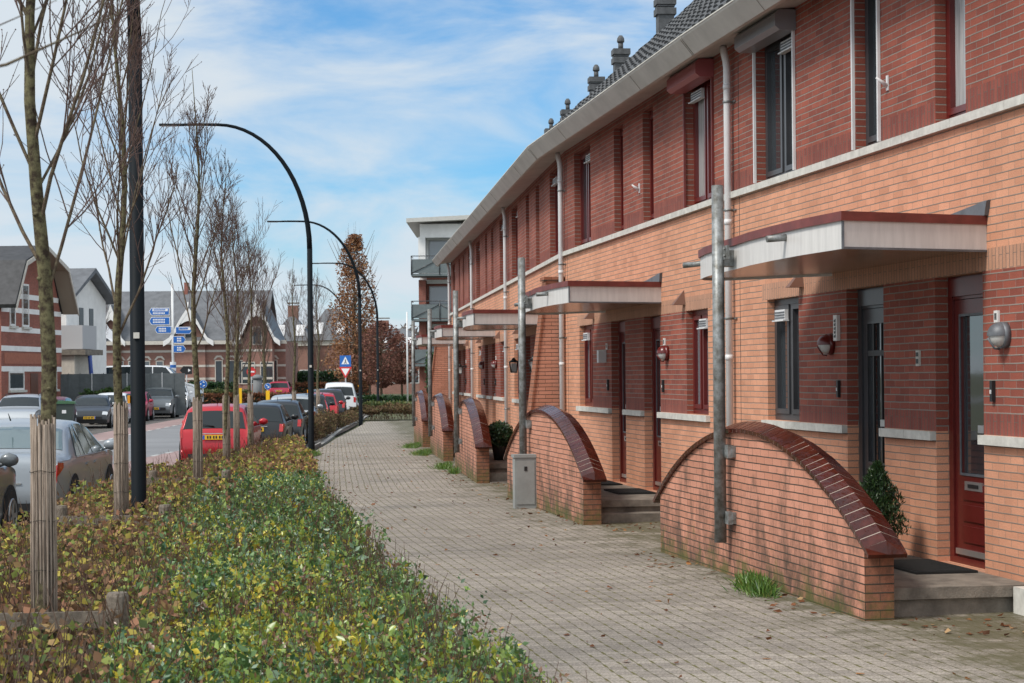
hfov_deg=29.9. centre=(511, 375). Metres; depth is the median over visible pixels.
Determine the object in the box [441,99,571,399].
row house
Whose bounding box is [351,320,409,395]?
brown leaved tree
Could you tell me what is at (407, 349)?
mast
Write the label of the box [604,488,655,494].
doormat
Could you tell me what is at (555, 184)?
window
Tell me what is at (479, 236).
row house
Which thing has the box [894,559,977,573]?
doormat
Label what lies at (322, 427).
twiggy shrubs
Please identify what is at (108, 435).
cycle lane
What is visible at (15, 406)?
parked car
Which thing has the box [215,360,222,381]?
window
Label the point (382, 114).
sky
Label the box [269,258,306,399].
bare tree
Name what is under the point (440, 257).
row house
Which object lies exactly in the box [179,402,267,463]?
parked car
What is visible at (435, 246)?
window
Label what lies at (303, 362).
tiled house
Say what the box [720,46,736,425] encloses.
rain pipe
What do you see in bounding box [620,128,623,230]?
window
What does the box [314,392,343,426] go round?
parked car
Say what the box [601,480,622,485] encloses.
doormat
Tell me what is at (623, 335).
door
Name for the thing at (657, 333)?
door
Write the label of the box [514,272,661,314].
canopy
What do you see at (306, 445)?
parking strip
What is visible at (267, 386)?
road sign
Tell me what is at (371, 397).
hedge
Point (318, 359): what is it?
bare tree
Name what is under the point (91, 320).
window
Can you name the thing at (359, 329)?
street lamp
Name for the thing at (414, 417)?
steel post
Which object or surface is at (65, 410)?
wheelie bin
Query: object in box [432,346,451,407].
buttress
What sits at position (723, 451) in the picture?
steel post
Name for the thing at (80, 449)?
parked car
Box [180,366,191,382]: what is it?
road sign
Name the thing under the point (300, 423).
parked car
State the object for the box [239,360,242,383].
window
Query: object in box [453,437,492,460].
stoop
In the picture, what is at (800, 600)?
fallen leaves
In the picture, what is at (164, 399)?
parked car
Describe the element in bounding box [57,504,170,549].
stake frame
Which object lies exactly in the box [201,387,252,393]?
hedge
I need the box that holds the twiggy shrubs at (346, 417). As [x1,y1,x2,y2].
[336,409,366,427]
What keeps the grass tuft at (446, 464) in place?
on the pavement
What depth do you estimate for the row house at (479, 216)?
44.54 m
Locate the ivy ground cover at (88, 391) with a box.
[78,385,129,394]
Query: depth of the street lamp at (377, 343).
112.93 m
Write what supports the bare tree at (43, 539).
on the bed soil
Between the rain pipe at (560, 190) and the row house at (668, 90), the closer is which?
the row house at (668, 90)
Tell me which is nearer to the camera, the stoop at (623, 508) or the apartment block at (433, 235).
the stoop at (623, 508)
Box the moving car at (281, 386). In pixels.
[268,381,291,393]
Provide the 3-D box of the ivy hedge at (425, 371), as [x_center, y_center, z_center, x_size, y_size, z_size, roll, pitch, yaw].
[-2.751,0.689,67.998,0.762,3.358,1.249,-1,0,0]
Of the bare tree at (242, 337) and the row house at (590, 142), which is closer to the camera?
the row house at (590, 142)
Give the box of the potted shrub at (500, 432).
[488,419,512,459]
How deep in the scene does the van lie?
117.27 m
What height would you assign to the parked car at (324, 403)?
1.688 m
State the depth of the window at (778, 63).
20.11 m
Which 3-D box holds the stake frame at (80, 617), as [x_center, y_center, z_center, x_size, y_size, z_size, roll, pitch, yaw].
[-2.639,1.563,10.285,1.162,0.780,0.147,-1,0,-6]
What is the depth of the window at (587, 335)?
29.96 m
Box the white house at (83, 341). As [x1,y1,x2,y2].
[61,268,113,373]
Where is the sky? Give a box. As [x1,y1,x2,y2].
[0,0,692,331]
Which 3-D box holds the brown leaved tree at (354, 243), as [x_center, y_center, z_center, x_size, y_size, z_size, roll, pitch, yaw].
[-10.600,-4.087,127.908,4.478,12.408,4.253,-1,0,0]
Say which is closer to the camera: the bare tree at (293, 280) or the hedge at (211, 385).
the bare tree at (293, 280)
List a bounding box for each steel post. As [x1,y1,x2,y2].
[411,321,416,425]
[427,309,434,435]
[453,290,461,452]
[518,257,531,453]
[711,185,735,542]
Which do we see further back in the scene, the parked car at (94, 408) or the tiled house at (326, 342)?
the tiled house at (326, 342)
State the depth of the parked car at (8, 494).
23.23 m
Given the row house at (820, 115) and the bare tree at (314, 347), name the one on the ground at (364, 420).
the row house at (820, 115)
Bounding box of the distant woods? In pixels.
[306,323,418,361]
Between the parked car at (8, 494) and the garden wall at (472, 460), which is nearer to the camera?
the parked car at (8, 494)
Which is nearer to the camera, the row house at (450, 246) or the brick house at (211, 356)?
the row house at (450, 246)
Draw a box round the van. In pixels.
[106,365,203,401]
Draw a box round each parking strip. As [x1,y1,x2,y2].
[4,414,365,550]
[82,412,186,433]
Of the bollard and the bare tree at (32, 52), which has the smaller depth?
the bare tree at (32, 52)
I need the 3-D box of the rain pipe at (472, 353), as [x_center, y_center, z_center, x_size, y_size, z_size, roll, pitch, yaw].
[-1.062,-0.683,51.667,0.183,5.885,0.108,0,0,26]
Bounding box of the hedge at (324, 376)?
[297,369,342,386]
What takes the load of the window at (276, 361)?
in the brick house at (211, 356)
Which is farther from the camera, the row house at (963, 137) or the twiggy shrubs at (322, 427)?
the twiggy shrubs at (322, 427)
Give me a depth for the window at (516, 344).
40.26 m
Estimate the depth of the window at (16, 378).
96.08 m
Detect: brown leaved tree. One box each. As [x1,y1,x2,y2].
[321,225,385,392]
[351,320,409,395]
[351,330,385,399]
[379,333,418,395]
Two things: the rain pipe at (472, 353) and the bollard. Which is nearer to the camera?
the rain pipe at (472, 353)
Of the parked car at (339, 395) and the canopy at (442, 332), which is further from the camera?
the parked car at (339, 395)
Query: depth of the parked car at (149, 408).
97.48 m
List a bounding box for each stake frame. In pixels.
[0,591,128,666]
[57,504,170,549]
[146,470,230,497]
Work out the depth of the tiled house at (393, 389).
210.00 m
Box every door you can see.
[30,373,37,393]
[621,334,625,478]
[655,330,660,486]
[863,308,884,474]
[954,298,984,561]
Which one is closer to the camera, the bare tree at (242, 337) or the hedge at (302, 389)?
the bare tree at (242, 337)
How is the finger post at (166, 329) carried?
on the roundabout road
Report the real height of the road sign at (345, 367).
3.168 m
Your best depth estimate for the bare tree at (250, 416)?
41.16 m
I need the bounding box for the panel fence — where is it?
[61,372,184,415]
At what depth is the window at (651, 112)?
25.63 m
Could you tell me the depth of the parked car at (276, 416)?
54.61 m
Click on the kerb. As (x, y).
(329, 438)
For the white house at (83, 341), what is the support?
on the ground at (364, 420)
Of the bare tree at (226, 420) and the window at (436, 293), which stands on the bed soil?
the bare tree at (226, 420)
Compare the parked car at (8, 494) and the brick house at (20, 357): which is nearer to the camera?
the parked car at (8, 494)
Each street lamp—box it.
[127,0,146,530]
[159,123,314,451]
[267,220,362,425]
[294,285,347,381]
[313,263,378,401]
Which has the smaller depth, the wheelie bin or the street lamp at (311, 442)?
the street lamp at (311, 442)
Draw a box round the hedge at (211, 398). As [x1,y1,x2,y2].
[191,391,301,406]
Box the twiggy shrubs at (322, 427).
[305,408,337,440]
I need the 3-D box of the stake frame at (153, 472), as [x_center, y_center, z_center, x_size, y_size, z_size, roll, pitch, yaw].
[-4.275,1.636,25.238,1.162,0.780,0.147,-1,0,0]
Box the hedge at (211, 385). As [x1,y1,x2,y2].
[188,380,232,393]
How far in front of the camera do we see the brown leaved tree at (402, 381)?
125.68 m
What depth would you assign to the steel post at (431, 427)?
47.28 m
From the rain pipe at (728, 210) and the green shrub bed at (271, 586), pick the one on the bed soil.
the green shrub bed at (271, 586)
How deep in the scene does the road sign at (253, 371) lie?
149.94 m
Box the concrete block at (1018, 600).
[1013,586,1023,615]
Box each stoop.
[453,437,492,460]
[489,452,506,483]
[601,485,660,522]
[894,555,1023,616]
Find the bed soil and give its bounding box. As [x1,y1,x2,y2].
[4,423,357,679]
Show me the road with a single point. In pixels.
(162, 441)
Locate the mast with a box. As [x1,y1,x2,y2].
[406,312,408,400]
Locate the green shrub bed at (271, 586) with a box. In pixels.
[74,454,587,682]
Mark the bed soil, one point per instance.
(348, 427)
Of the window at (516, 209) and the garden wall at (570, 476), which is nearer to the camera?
the garden wall at (570, 476)
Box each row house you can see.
[432,118,553,419]
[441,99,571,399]
[451,64,604,424]
[464,35,630,426]
[480,0,676,430]
[500,0,694,410]
[528,0,704,487]
[589,0,735,491]
[680,0,910,554]
[901,0,1023,581]
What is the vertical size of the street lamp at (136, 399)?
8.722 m
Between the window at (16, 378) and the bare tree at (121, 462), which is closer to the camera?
the bare tree at (121, 462)
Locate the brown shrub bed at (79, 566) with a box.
[0,428,320,682]
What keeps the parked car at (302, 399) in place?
on the parking strip at (306, 445)
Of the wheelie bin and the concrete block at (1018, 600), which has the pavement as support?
the concrete block at (1018, 600)
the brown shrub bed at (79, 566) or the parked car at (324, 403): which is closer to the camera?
the brown shrub bed at (79, 566)
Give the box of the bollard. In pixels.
[239,388,241,403]
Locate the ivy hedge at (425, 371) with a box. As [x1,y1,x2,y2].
[424,350,433,393]
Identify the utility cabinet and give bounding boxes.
[511,454,536,508]
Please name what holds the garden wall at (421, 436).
on the pavement
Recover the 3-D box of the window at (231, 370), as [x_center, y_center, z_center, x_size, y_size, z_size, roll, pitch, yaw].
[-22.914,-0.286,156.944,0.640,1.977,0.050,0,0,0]
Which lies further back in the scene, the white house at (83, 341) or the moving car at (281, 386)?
the moving car at (281, 386)
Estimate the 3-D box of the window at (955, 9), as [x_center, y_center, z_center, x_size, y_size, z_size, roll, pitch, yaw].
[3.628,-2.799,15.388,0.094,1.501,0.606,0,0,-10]
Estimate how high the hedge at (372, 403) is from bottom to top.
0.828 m
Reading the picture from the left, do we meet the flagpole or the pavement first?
the flagpole
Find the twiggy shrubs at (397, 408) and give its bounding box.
[349,402,411,419]
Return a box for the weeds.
[310,448,322,456]
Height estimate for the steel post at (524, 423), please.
3.135 m
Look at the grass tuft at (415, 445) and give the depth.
53.72 m
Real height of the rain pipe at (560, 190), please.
5.885 m
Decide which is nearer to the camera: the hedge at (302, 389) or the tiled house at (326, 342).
the hedge at (302, 389)
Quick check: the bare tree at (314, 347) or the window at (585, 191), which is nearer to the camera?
the window at (585, 191)
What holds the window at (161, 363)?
in the brick house at (211, 356)
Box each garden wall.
[414,390,429,446]
[430,393,453,460]
[453,397,491,482]
[503,405,606,524]
[653,421,906,620]
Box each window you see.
[8,371,26,392]
[9,308,18,328]
[21,284,31,329]
[79,308,83,324]
[89,309,93,325]
[156,361,163,365]
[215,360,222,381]
[229,360,233,381]
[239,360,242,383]
[275,360,277,380]
[410,370,418,382]
[429,240,447,258]
[429,286,450,303]
[515,344,518,398]
[516,209,517,276]
[551,172,557,254]
[580,148,590,244]
[581,325,592,405]
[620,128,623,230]
[649,110,653,219]
[688,79,711,204]
[693,309,708,414]
[765,33,793,179]
[772,297,799,420]
[865,0,877,145]
[945,0,965,118]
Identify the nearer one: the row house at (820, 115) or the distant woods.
the row house at (820, 115)
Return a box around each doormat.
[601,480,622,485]
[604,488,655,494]
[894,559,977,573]
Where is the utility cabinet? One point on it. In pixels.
(524, 482)
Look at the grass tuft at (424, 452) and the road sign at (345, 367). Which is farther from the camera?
the road sign at (345, 367)
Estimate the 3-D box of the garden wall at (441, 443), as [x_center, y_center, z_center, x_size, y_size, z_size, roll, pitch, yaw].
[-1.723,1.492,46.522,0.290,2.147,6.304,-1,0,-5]
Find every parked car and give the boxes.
[0,391,40,418]
[0,413,113,511]
[0,453,18,541]
[56,396,76,421]
[74,395,113,427]
[89,392,130,424]
[122,391,153,420]
[145,387,178,417]
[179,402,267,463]
[185,385,192,409]
[241,399,298,440]
[259,397,307,443]
[271,393,322,414]
[290,392,334,424]
[314,389,350,412]
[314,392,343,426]
[324,381,358,409]
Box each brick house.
[0,246,78,399]
[106,282,297,392]
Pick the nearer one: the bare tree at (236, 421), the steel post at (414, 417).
the bare tree at (236, 421)
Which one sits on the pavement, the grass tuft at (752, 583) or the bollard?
the grass tuft at (752, 583)
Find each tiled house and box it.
[279,302,313,370]
[313,309,352,381]
[371,318,419,393]
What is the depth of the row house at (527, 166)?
33.90 m
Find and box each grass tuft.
[393,442,421,448]
[402,447,432,455]
[426,460,452,469]
[446,466,459,473]
[718,568,783,600]
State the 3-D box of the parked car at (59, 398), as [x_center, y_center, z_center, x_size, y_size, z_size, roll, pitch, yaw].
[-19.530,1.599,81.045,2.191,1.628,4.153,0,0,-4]
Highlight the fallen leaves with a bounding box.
[318,442,1023,682]
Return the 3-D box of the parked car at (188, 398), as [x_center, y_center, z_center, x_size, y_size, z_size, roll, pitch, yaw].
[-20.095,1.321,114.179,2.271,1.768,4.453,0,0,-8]
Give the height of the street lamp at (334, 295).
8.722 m
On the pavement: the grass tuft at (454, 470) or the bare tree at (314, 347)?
the grass tuft at (454, 470)
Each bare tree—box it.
[0,0,119,66]
[0,0,151,681]
[47,0,201,570]
[106,304,111,333]
[143,71,249,476]
[188,167,282,459]
[202,189,283,451]
[218,240,275,445]
[223,296,258,394]
[252,296,276,392]
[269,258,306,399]
[296,301,324,367]
[303,270,340,409]
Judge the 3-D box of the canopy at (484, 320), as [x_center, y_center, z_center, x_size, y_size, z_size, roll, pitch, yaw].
[-0.384,-1.108,36.822,1.500,0.398,4.772,-1,0,-5]
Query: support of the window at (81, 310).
in the white house at (83, 341)
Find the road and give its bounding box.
[92,418,181,463]
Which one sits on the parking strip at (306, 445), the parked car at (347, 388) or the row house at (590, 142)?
the parked car at (347, 388)
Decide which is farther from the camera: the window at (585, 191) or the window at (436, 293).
the window at (436, 293)
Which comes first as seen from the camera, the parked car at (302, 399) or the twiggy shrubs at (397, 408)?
the parked car at (302, 399)
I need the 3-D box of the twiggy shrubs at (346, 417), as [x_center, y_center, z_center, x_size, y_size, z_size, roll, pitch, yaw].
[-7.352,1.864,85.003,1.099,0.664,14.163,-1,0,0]
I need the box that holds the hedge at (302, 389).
[295,381,371,394]
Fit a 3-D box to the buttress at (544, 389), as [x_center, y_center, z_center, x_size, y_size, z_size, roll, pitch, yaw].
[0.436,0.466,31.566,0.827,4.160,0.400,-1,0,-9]
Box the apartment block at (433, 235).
[406,215,468,391]
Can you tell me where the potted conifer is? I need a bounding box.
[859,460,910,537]
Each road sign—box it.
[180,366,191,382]
[200,380,206,393]
[247,367,255,392]
[264,383,270,399]
[339,355,351,381]
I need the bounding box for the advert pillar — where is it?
[252,374,262,392]
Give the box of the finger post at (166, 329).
[149,284,190,370]
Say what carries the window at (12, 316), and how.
in the brick house at (20, 357)
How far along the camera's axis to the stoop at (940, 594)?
13.92 m
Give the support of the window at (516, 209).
in the row house at (516, 200)
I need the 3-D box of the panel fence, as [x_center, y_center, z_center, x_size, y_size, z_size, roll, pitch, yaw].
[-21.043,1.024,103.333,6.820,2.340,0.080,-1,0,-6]
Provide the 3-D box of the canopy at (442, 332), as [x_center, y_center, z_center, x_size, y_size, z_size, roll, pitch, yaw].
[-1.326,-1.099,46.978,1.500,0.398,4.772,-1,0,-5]
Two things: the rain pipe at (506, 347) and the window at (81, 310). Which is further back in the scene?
the window at (81, 310)
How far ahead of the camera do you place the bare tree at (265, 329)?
149.91 m
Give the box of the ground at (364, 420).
[315,394,411,450]
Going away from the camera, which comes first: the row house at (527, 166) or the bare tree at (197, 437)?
the bare tree at (197, 437)
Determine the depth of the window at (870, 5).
17.39 m
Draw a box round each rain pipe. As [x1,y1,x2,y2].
[446,263,451,403]
[468,241,474,397]
[501,208,509,425]
[555,153,566,410]
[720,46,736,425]
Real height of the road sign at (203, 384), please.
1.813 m
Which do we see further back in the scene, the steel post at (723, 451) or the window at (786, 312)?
the window at (786, 312)
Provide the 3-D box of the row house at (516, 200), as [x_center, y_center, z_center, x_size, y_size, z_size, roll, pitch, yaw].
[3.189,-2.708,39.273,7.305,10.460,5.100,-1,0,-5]
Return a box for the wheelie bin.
[56,401,75,420]
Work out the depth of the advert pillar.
137.74 m
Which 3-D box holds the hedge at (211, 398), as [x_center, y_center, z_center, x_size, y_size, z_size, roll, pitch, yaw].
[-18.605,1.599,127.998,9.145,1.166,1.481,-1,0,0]
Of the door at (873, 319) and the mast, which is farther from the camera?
the mast
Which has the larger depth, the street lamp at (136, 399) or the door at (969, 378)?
the street lamp at (136, 399)
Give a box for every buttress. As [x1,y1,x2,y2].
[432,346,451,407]
[527,277,564,412]
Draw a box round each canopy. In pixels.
[412,335,465,346]
[430,325,494,340]
[457,309,537,330]
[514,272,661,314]
[682,199,990,280]
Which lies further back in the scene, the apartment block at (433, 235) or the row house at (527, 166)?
the apartment block at (433, 235)
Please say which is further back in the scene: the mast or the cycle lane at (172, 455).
the mast
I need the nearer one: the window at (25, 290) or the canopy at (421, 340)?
the canopy at (421, 340)
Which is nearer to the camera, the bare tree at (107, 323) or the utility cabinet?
the utility cabinet
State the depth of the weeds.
48.73 m
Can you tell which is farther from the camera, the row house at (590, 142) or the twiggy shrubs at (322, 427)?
the twiggy shrubs at (322, 427)
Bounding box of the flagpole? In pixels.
[106,324,112,365]
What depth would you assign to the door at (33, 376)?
98.63 m
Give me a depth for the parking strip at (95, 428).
91.00 m
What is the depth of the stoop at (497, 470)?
33.88 m
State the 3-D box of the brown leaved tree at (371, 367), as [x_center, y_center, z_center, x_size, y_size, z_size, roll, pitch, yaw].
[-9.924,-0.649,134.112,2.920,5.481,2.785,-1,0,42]
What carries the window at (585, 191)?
in the row house at (590, 142)
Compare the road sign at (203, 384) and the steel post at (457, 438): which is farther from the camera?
the road sign at (203, 384)
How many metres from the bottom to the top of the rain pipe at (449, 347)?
5.885 m
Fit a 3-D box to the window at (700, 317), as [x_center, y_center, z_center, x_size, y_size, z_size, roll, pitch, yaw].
[2.295,-0.163,22.977,0.160,1.251,1.026,0,0,-9]
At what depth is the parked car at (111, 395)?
92.28 m
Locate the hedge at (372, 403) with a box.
[363,399,411,412]
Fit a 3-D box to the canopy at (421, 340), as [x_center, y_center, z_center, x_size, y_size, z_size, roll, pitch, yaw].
[-2.268,-1.091,57.135,1.500,0.398,4.772,-1,0,-5]
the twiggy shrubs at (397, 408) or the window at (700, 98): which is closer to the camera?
the window at (700, 98)
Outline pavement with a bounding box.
[313,421,1023,682]
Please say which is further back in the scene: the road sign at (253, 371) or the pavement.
the road sign at (253, 371)
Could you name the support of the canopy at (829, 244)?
attached to the row house at (820, 115)
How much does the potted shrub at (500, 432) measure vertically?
0.748 m
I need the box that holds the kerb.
[4,414,367,567]
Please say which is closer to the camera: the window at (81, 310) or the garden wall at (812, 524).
the garden wall at (812, 524)
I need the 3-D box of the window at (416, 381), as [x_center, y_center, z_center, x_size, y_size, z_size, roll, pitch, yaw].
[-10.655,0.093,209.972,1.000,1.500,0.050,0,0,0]
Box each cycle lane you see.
[93,418,183,440]
[113,451,178,473]
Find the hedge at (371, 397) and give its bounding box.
[357,393,411,403]

